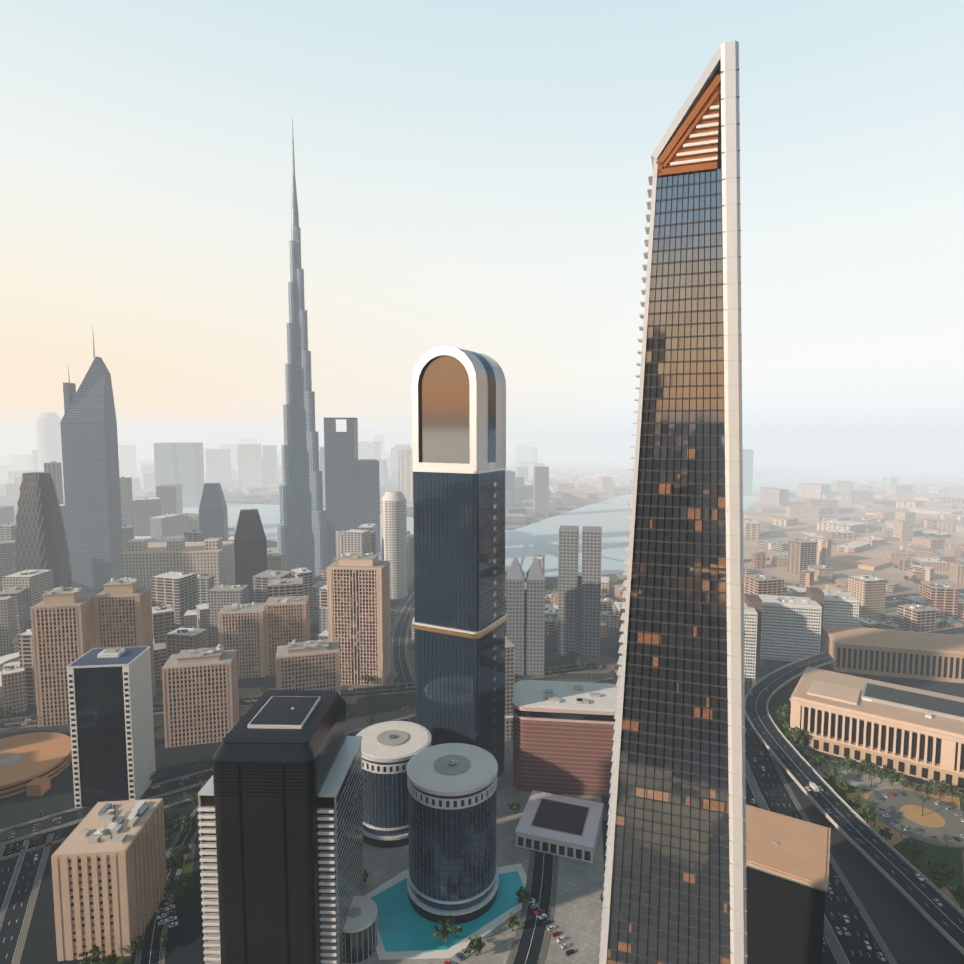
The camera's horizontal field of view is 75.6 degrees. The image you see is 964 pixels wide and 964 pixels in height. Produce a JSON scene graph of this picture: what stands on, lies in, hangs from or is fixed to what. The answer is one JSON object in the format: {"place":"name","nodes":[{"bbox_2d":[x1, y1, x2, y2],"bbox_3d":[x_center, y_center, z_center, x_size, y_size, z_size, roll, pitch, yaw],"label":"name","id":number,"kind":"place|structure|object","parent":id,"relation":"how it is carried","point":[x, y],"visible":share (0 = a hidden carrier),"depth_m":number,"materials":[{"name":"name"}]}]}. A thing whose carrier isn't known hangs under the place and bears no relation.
{"place":"outdoors","nodes":[
{"label":"outdoors","id":0,"kind":"place"},
{"bbox_2d":[0,833,54,963],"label":"road","id":1,"kind":"structure","parent":0,"point":[18,899],"depth_m":336.16,"materials":[{"name":"asphalt"}]},
{"bbox_2d":[28,834,43,845],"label":"tree","id":2,"kind":"object","parent":1,"relation":"on","point":[39,838],"visible":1,"depth_m":371.66,"materials":[{"name":"green plant"}]},
{"bbox_2d":[12,472,72,587],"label":"diagrid tower","id":3,"kind":"structure","parent":0,"point":[40,543],"depth_m":821.92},
{"bbox_2d":[36,412,62,470],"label":"pale tower","id":4,"kind":"structure","parent":0,"point":[48,429],"depth_m":2506.76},
{"bbox_2d":[60,325,123,588],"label":"skyscraper","id":5,"kind":"structure","parent":0,"point":[89,442],"depth_m":965.31,"materials":[{"name":"glass"}]},
{"bbox_2d":[0,741,221,963],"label":"dark ground","id":6,"kind":"structure","parent":0,"point":[186,943],"depth_m":354.84,"materials":[{"name":"asphalt"}]},
{"bbox_2d":[0,732,71,800],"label":"round building","id":7,"kind":"structure","parent":6,"relation":"on","point":[33,764],"depth_m":450.90,"materials":[{"name":"tan stone"},{"name":"concrete"}]},
{"bbox_2d":[51,798,166,960],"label":"beige block","id":8,"kind":"structure","parent":6,"relation":"on","point":[107,894],"depth_m":295.24,"materials":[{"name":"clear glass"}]},
{"bbox_2d":[78,800,148,843],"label":"roof plant","id":9,"kind":"object","parent":8,"relation":"on","point":[141,807],"visible":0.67,"depth_m":313.77,"materials":[{"name":"metal"}]},
{"bbox_2d":[66,646,155,807],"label":"glass tower","id":10,"kind":"structure","parent":6,"relation":"on","point":[111,721],"depth_m":412.35,"materials":[{"name":"glass"}]},
{"bbox_2d":[129,935,145,953],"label":"tree","id":11,"kind":"object","parent":6,"relation":"on","point":[139,942],"visible":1,"depth_m":297.03,"materials":[{"name":"green plant"}]},
{"bbox_2d":[159,934,170,946],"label":"tree","id":12,"kind":"object","parent":6,"relation":"on","point":[163,941],"visible":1,"depth_m":300.65,"materials":[{"name":"green plant"}]},
{"bbox_2d":[174,876,195,894],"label":"tree","id":13,"kind":"object","parent":6,"relation":"on","point":[188,883],"visible":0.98,"depth_m":334.27,"materials":[{"name":"green plant"}]},
{"bbox_2d":[197,690,363,963],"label":"black tower","id":14,"kind":"structure","parent":6,"relation":"on","point":[280,823],"depth_m":275.99,"materials":[{"name":"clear glass"}]},
{"bbox_2d":[90,956,131,963],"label":"lawn","id":15,"kind":"structure","parent":0,"point":[124,960],"depth_m":294.44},
{"bbox_2d":[78,946,101,963],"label":"tree","id":16,"kind":"object","parent":15,"relation":"on","point":[94,951],"visible":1,"depth_m":285.76,"materials":[{"name":"green plant"}]},
{"bbox_2d":[102,953,119,963],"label":"tree","id":17,"kind":"object","parent":15,"relation":"on","point":[111,959],"visible":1,"depth_m":288.67,"materials":[{"name":"green plant"}]},
{"bbox_2d":[134,805,198,963],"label":"road","id":18,"kind":"structure","parent":0,"point":[152,951],"depth_m":315.67,"materials":[{"name":"asphalt"}]},
{"bbox_2d":[166,853,184,879],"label":"tree","id":19,"kind":"object","parent":18,"relation":"on","point":[174,866],"visible":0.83,"depth_m":346.23,"materials":[{"name":"green plant"}]},
{"bbox_2d":[169,843,187,858],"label":"tree","id":20,"kind":"object","parent":18,"relation":"on","point":[182,848],"visible":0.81,"depth_m":361.55,"materials":[{"name":"green plant"}]},
{"bbox_2d":[179,815,197,836],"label":"tree","id":21,"kind":"object","parent":18,"relation":"on","point":[189,822],"visible":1,"depth_m":381.94,"materials":[{"name":"green plant"}]},
{"bbox_2d":[154,442,203,507],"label":"building","id":22,"kind":"structure","parent":0,"point":[179,463],"depth_m":1970.96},
{"bbox_2d":[165,831,195,898],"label":"lawn","id":23,"kind":"structure","parent":0,"point":[187,869],"depth_m":358.48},
{"bbox_2d":[165,828,174,846],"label":"tree","id":24,"kind":"object","parent":23,"relation":"on","point":[169,834],"visible":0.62,"depth_m":373.57,"materials":[{"name":"green plant"}]},
{"bbox_2d":[163,879,178,894],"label":"tree","id":25,"kind":"object","parent":23,"relation":"on","point":[172,887],"visible":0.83,"depth_m":334.64,"materials":[{"name":"green plant"}]},
{"bbox_2d":[170,814,186,833],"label":"tree","id":26,"kind":"object","parent":23,"relation":"on","point":[181,819],"visible":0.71,"depth_m":385.01,"materials":[{"name":"green plant"}]},
{"bbox_2d":[199,483,227,541],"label":"tower","id":27,"kind":"structure","parent":0,"point":[213,518],"depth_m":1109.44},
{"bbox_2d":[234,509,266,602],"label":"dark tower","id":28,"kind":"structure","parent":0,"point":[250,547],"depth_m":872.80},
{"bbox_2d":[241,459,267,491],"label":"tower","id":29,"kind":"structure","parent":0,"point":[254,472],"depth_m":2456.60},
{"bbox_2d":[0,661,608,730],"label":"road","id":30,"kind":"structure","parent":0,"point":[17,722],"depth_m":595.86,"materials":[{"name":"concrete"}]},
{"bbox_2d":[0,677,612,860],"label":"road","id":31,"kind":"structure","parent":0,"point":[176,791],"depth_m":404.82,"materials":[{"name":"asphalt"}]},
{"bbox_2d":[358,459,379,551],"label":"tower","id":32,"kind":"structure","parent":0,"point":[369,495],"depth_m":1252.33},
{"bbox_2d":[373,435,383,458],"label":"tower","id":33,"kind":"structure","parent":0,"point":[378,438],"depth_m":3682.64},
{"bbox_2d":[356,721,430,847],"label":"cylindrical tower","id":34,"kind":"structure","parent":0,"point":[390,750],"depth_m":374.60,"materials":[{"name":"blue glass"}]},
{"bbox_2d":[381,490,406,598],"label":"white tower","id":35,"kind":"structure","parent":0,"point":[394,525],"depth_m":913.79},
{"bbox_2d":[391,592,414,686],"bbox_3d":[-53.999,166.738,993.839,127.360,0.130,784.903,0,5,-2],"label":"road","id":36,"kind":"structure","parent":0,"point":[401,667],"depth_m":717.17,"materials":[{"name":"asphalt"}]},
{"bbox_2d":[371,871,524,951],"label":"pool water","id":37,"kind":"structure","parent":0,"point":[403,924],"depth_m":318.37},
{"bbox_2d":[407,743,498,923],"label":"cylindrical tower","id":38,"kind":"structure","parent":37,"relation":"in","point":[452,871],"depth_m":318.36,"materials":[{"name":"blue glass"}]},
{"bbox_2d":[344,740,604,963],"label":"plaza","id":39,"kind":"structure","parent":0,"point":[577,920],"depth_m":342.04,"materials":[{"name":"concrete"}]},
{"bbox_2d":[343,896,377,963],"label":"round building","id":40,"kind":"structure","parent":39,"relation":"on","point":[360,935],"depth_m":295.44,"materials":[{"name":"grey glass"}]},
{"bbox_2d":[365,863,534,959],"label":"pool deck","id":41,"kind":"structure","parent":39,"relation":"on","point":[455,948],"depth_m":310.80,"materials":[{"name":"white paint"}]},
{"bbox_2d":[433,915,462,946],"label":"tree","id":42,"kind":"object","parent":41,"relation":"on","point":[450,922],"visible":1,"depth_m":302.09,"materials":[{"name":"green plant"}]},
{"bbox_2d":[515,887,531,906],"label":"tree","id":43,"kind":"object","parent":41,"relation":"on","point":[525,895],"visible":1,"depth_m":325.62,"materials":[{"name":"green plant"}]},
{"bbox_2d":[412,346,506,778],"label":"arch tower","id":44,"kind":"structure","parent":39,"relation":"on","point":[459,448],"depth_m":416.70,"materials":[{"name":"blue glass"}]},
{"bbox_2d":[466,935,484,955],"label":"tree","id":45,"kind":"object","parent":39,"relation":"on","point":[476,942],"visible":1,"depth_m":295.48,"materials":[{"name":"green plant"}]},
{"bbox_2d":[506,913,519,930],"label":"tree","id":46,"kind":"object","parent":39,"relation":"on","point":[512,920],"visible":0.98,"depth_m":310.94,"materials":[{"name":"green plant"}]},
{"bbox_2d":[508,803,521,813],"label":"tree","id":47,"kind":"object","parent":39,"relation":"on","point":[516,807],"visible":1,"depth_m":405.03,"materials":[{"name":"green plant"}]},
{"bbox_2d":[515,790,603,862],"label":"low building","id":48,"kind":"structure","parent":39,"relation":"on","point":[560,825],"depth_m":378.21,"materials":[{"name":"white paint"}]},
{"bbox_2d":[512,680,619,796],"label":"striped block","id":49,"kind":"structure","parent":39,"relation":"on","point":[563,735],"depth_m":427.25,"materials":[{"name":"red concrete"}]},
{"bbox_2d":[0,429,963,963],"bbox_3d":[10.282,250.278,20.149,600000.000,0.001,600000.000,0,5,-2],"label":"ground","id":50,"kind":"structure","parent":0,"point":[908,931],"depth_m":1235.17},
{"bbox_2d":[0,652,19,694],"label":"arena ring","id":51,"kind":"object","parent":50,"relation":"on","point":[12,657],"visible":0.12,"depth_m":648.57,"materials":[{"name":"concrete"}]},
{"bbox_2d":[30,581,94,726],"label":"beige tower","id":52,"kind":"structure","parent":50,"relation":"on","point":[62,625],"depth_m":524.36,"materials":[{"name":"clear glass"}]},
{"bbox_2d":[93,577,155,697],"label":"beige tower","id":53,"kind":"structure","parent":50,"relation":"on","point":[122,610],"depth_m":552.57,"materials":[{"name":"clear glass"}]},
{"bbox_2d":[121,537,234,597],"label":"palace block","id":54,"kind":"structure","parent":50,"relation":"on","point":[144,560],"depth_m":897.38,"materials":[{"name":"concrete"}]},
{"bbox_2d":[162,644,238,747],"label":"beige slab","id":55,"kind":"structure","parent":50,"relation":"on","point":[200,698],"depth_m":494.52,"materials":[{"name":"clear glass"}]},
{"bbox_2d":[218,602,265,678],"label":"beige slab","id":56,"kind":"structure","parent":50,"relation":"on","point":[241,628],"depth_m":625.45,"materials":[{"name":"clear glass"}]},
{"bbox_2d":[0,434,556,739],"bbox_3d":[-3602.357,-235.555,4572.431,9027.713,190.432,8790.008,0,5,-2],"label":"city buildings","id":57,"kind":"structure","parent":50,"relation":"on","point":[187,607],"depth_m":1061.56,"materials":[{"name":"concrete"}]},
{"bbox_2d":[264,595,309,674],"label":"beige slab","id":58,"kind":"structure","parent":50,"relation":"on","point":[286,618],"depth_m":634.75,"materials":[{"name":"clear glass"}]},
{"bbox_2d":[277,118,326,575],"bbox_3d":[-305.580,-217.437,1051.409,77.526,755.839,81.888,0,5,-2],"label":"skyscraper","id":59,"kind":"structure","parent":50,"relation":"on","point":[302,534],"depth_m":1041.73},
{"bbox_2d":[276,635,340,695],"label":"beige slab","id":60,"kind":"structure","parent":50,"relation":"on","point":[309,665],"depth_m":547.81,"materials":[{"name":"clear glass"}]},
{"bbox_2d":[324,418,358,558],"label":"skyscraper","id":61,"kind":"structure","parent":50,"relation":"on","point":[341,480],"depth_m":1192.09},
{"bbox_2d":[327,552,390,685],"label":"beige tower","id":62,"kind":"structure","parent":50,"relation":"on","point":[358,604],"depth_m":607.27,"materials":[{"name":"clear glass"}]},
{"bbox_2d":[506,558,544,675],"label":"twin towers","id":63,"kind":"structure","parent":50,"relation":"on","point":[525,625],"depth_m":628.73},
{"bbox_2d":[557,525,601,657],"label":"twin skyscrapers","id":64,"kind":"structure","parent":50,"relation":"on","point":[579,606],"depth_m":682.06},
{"bbox_2d":[599,41,746,963],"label":"tower","id":65,"kind":"structure","parent":50,"relation":"on","point":[675,888],"depth_m":190.88,"materials":[{"name":"glass"}]},
{"bbox_2d":[743,449,753,495],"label":"tower","id":66,"kind":"structure","parent":50,"relation":"on","point":[747,469],"depth_m":2332.68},
{"bbox_2d":[744,603,757,677],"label":"white block","id":67,"kind":"structure","parent":50,"relation":"on","point":[750,627],"depth_m":625.69,"materials":[{"name":"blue concrete"}]},
{"bbox_2d":[541,445,963,683],"bbox_3d":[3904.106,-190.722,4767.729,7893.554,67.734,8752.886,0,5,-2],"label":"city buildings","id":68,"kind":"structure","parent":50,"relation":"on","point":[931,606],"depth_m":1385.48,"materials":[{"name":"concrete"}]},
{"bbox_2d":[744,594,761,671],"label":"building","id":69,"kind":"structure","parent":50,"relation":"on","point":[752,601],"depth_m":641.25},
{"bbox_2d":[549,472,963,570],"bbox_3d":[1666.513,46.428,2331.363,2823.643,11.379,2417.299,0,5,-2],"label":"sheds","id":70,"kind":"object","parent":50,"relation":"on","point":[860,562],"visible":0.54,"depth_m":1846.12,"materials":[{"name":"stone"}]},
{"bbox_2d":[746,804,830,963],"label":"office block","id":71,"kind":"structure","parent":50,"relation":"on","point":[787,868],"depth_m":283.02,"materials":[{"name":"tan stone"},{"name":"dark glass"}]},
{"bbox_2d":[756,594,821,660],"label":"white block","id":72,"kind":"structure","parent":50,"relation":"on","point":[791,628],"depth_m":672.46,"materials":[{"name":"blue concrete"}]},
{"bbox_2d":[806,587,823,652],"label":"building","id":73,"kind":"structure","parent":50,"relation":"on","point":[816,594],"depth_m":685.27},
{"bbox_2d":[822,588,859,626],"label":"white block","id":74,"kind":"structure","parent":50,"relation":"on","point":[841,608],"depth_m":707.14,"materials":[{"name":"blue concrete"}]},
{"bbox_2d":[804,757,919,790],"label":"parking lot","id":75,"kind":"structure","parent":50,"relation":"on","point":[863,781],"depth_m":446.37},
{"bbox_2d":[799,750,813,760],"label":"tree","id":76,"kind":"object","parent":75,"relation":"on","point":[808,755],"visible":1,"depth_m":467.66,"materials":[{"name":"green plant"}]},
{"bbox_2d":[811,757,823,769],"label":"tree","id":77,"kind":"object","parent":75,"relation":"on","point":[816,762],"visible":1,"depth_m":458.01,"materials":[{"name":"green plant"}]},
{"bbox_2d":[839,756,857,773],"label":"tree","id":78,"kind":"object","parent":75,"relation":"on","point":[847,762],"visible":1,"depth_m":452.08,"materials":[{"name":"green plant"}]},
{"bbox_2d":[851,763,866,776],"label":"tree","id":79,"kind":"object","parent":75,"relation":"on","point":[859,768],"visible":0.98,"depth_m":448.24,"materials":[{"name":"green plant"}]},
{"bbox_2d":[860,759,880,779],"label":"tree","id":80,"kind":"object","parent":75,"relation":"on","point":[868,764],"visible":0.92,"depth_m":444.93,"materials":[{"name":"green plant"}]},
{"bbox_2d":[873,768,888,782],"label":"tree","id":81,"kind":"object","parent":75,"relation":"on","point":[882,774],"visible":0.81,"depth_m":439.86,"materials":[{"name":"green plant"}]},
{"bbox_2d":[885,771,899,785],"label":"tree","id":82,"kind":"object","parent":75,"relation":"on","point":[892,777],"visible":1,"depth_m":436.50,"materials":[{"name":"green plant"}]},
{"bbox_2d":[898,777,911,788],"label":"tree","id":83,"kind":"object","parent":75,"relation":"on","point":[905,782],"visible":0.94,"depth_m":432.31,"materials":[{"name":"green plant"}]},
{"bbox_2d":[789,667,963,789],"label":"classical hall","id":84,"kind":"structure","parent":50,"relation":"on","point":[912,732],"depth_m":470.03,"materials":[{"name":"stone"}]},
{"bbox_2d":[822,625,963,682],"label":"hall","id":85,"kind":"structure","parent":50,"relation":"on","point":[909,654],"depth_m":635.22,"materials":[{"name":"concrete"}]},
{"bbox_2d":[839,782,963,886],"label":"lawn","id":86,"kind":"structure","parent":50,"relation":"on","point":[951,856],"depth_m":366.03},
{"bbox_2d":[867,789,963,847],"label":"round court","id":87,"kind":"object","parent":86,"relation":"on","point":[936,820],"visible":0.9,"depth_m":403.47,"materials":[{"name":"concrete"}]},
{"bbox_2d":[919,783,934,795],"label":"tree","id":88,"kind":"object","parent":87,"relation":"on","point":[927,788],"visible":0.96,"depth_m":425.82,"materials":[{"name":"green plant"}]},
{"bbox_2d":[940,887,963,911],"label":"sand bed","id":89,"kind":"structure","parent":50,"relation":"on","point":[946,892],"depth_m":334.72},
{"bbox_2d":[924,858,955,889],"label":"tree","id":90,"kind":"object","parent":89,"relation":"on","point":[947,875],"visible":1,"depth_m":336.70,"materials":[{"name":"green plant"}]},
{"bbox_2d":[951,885,963,907],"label":"tree","id":91,"kind":"object","parent":89,"relation":"on","point":[958,894],"visible":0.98,"depth_m":325.91,"materials":[{"name":"green plant"}]},
{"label":"viaduct piers","id":92,"kind":"object","parent":50,"relation":"on","visible":0},
{"bbox_2d":[745,625,963,954],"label":"viaduct deck","id":93,"kind":"structure","parent":92,"relation":"on","point":[893,865],"depth_m":391.73,"materials":[{"name":"asphalt"}]},
{"bbox_2d":[0,0,963,428],"label":"sky","id":94,"kind":"structure","parent":0,"point":[471,175],"materials":[{"name":"blue"}]},
{"bbox_2d":[507,435,513,451],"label":"tower","id":95,"kind":"structure","parent":0,"point":[510,442],"depth_m":6739.57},
{"bbox_2d":[506,793,562,963],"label":"road","id":96,"kind":"structure","parent":0,"point":[530,944],"depth_m":322.98,"materials":[{"name":"asphalt"}]},
{"bbox_2d":[310,557,769,622],"bbox_3d":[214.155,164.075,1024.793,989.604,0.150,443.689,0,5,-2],"label":"road","id":97,"kind":"structure","parent":0,"point":[611,583],"depth_m":955.61,"materials":[{"name":"asphalt"}]},
{"bbox_2d":[543,431,552,456],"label":"tower","id":98,"kind":"structure","parent":0,"point":[548,444],"depth_m":5422.58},
{"bbox_2d":[183,465,963,577],"bbox_3d":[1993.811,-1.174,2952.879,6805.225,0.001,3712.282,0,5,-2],"label":"canal water","id":99,"kind":"structure","parent":0,"point":[524,545],"depth_m":1706.07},
{"bbox_2d":[745,589,963,963],"bbox_3d":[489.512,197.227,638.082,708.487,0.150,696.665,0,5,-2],"label":"road","id":100,"kind":"structure","parent":0,"point":[860,927],"depth_m":343.53,"materials":[{"name":"asphalt"}]},
{"bbox_2d":[776,700,963,909],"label":"verge lawn","id":101,"kind":"structure","parent":0,"point":[920,867],"depth_m":371.23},
{"bbox_2d":[775,710,789,730],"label":"tree","id":102,"kind":"object","parent":101,"relation":"on","point":[784,714],"visible":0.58,"depth_m":515.45,"materials":[{"name":"green plant"}]},
{"bbox_2d":[775,703,790,722],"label":"tree","id":103,"kind":"object","parent":101,"relation":"on","point":[786,708],"visible":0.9,"depth_m":529.57,"materials":[{"name":"green plant"}]},
{"bbox_2d":[784,726,805,746],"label":"tree","id":104,"kind":"object","parent":101,"relation":"on","point":[797,732],"visible":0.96,"depth_m":485.52,"materials":[{"name":"green plant"}]},
{"bbox_2d":[820,768,842,783],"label":"tree","id":105,"kind":"object","parent":101,"relation":"on","point":[831,772],"visible":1,"depth_m":439.54,"materials":[{"name":"green plant"}]},
{"bbox_2d":[833,777,849,795],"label":"tree","id":106,"kind":"object","parent":101,"relation":"on","point":[845,786],"visible":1,"depth_m":424.29,"materials":[{"name":"green plant"}]},
{"bbox_2d":[846,786,959,845],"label":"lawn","id":107,"kind":"structure","parent":101,"relation":"on","point":[896,836],"depth_m":418.90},
{"bbox_2d":[844,797,860,808],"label":"tree","id":108,"kind":"object","parent":107,"relation":"on","point":[852,802],"visible":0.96,"depth_m":406.47,"materials":[{"name":"green plant"}]},
{"bbox_2d":[857,804,876,823],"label":"tree","id":109,"kind":"object","parent":107,"relation":"on","point":[865,813],"visible":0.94,"depth_m":392.46,"materials":[{"name":"green plant"}]},
{"bbox_2d":[877,826,893,839],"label":"tree","id":110,"kind":"object","parent":107,"relation":"on","point":[886,834],"visible":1,"depth_m":376.68,"materials":[{"name":"green plant"}]},
{"bbox_2d":[929,779,950,798],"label":"tree","id":111,"kind":"object","parent":107,"relation":"on","point":[940,788],"visible":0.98,"depth_m":420.09,"materials":[{"name":"green plant"}]},
{"bbox_2d":[943,785,963,802],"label":"tree","id":112,"kind":"object","parent":107,"relation":"on","point":[951,792],"visible":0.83,"depth_m":418.32,"materials":[{"name":"green plant"}]},
{"bbox_2d":[898,839,924,864],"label":"tree","id":113,"kind":"object","parent":101,"relation":"on","point":[914,851],"visible":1,"depth_m":356.50,"materials":[{"name":"green plant"}]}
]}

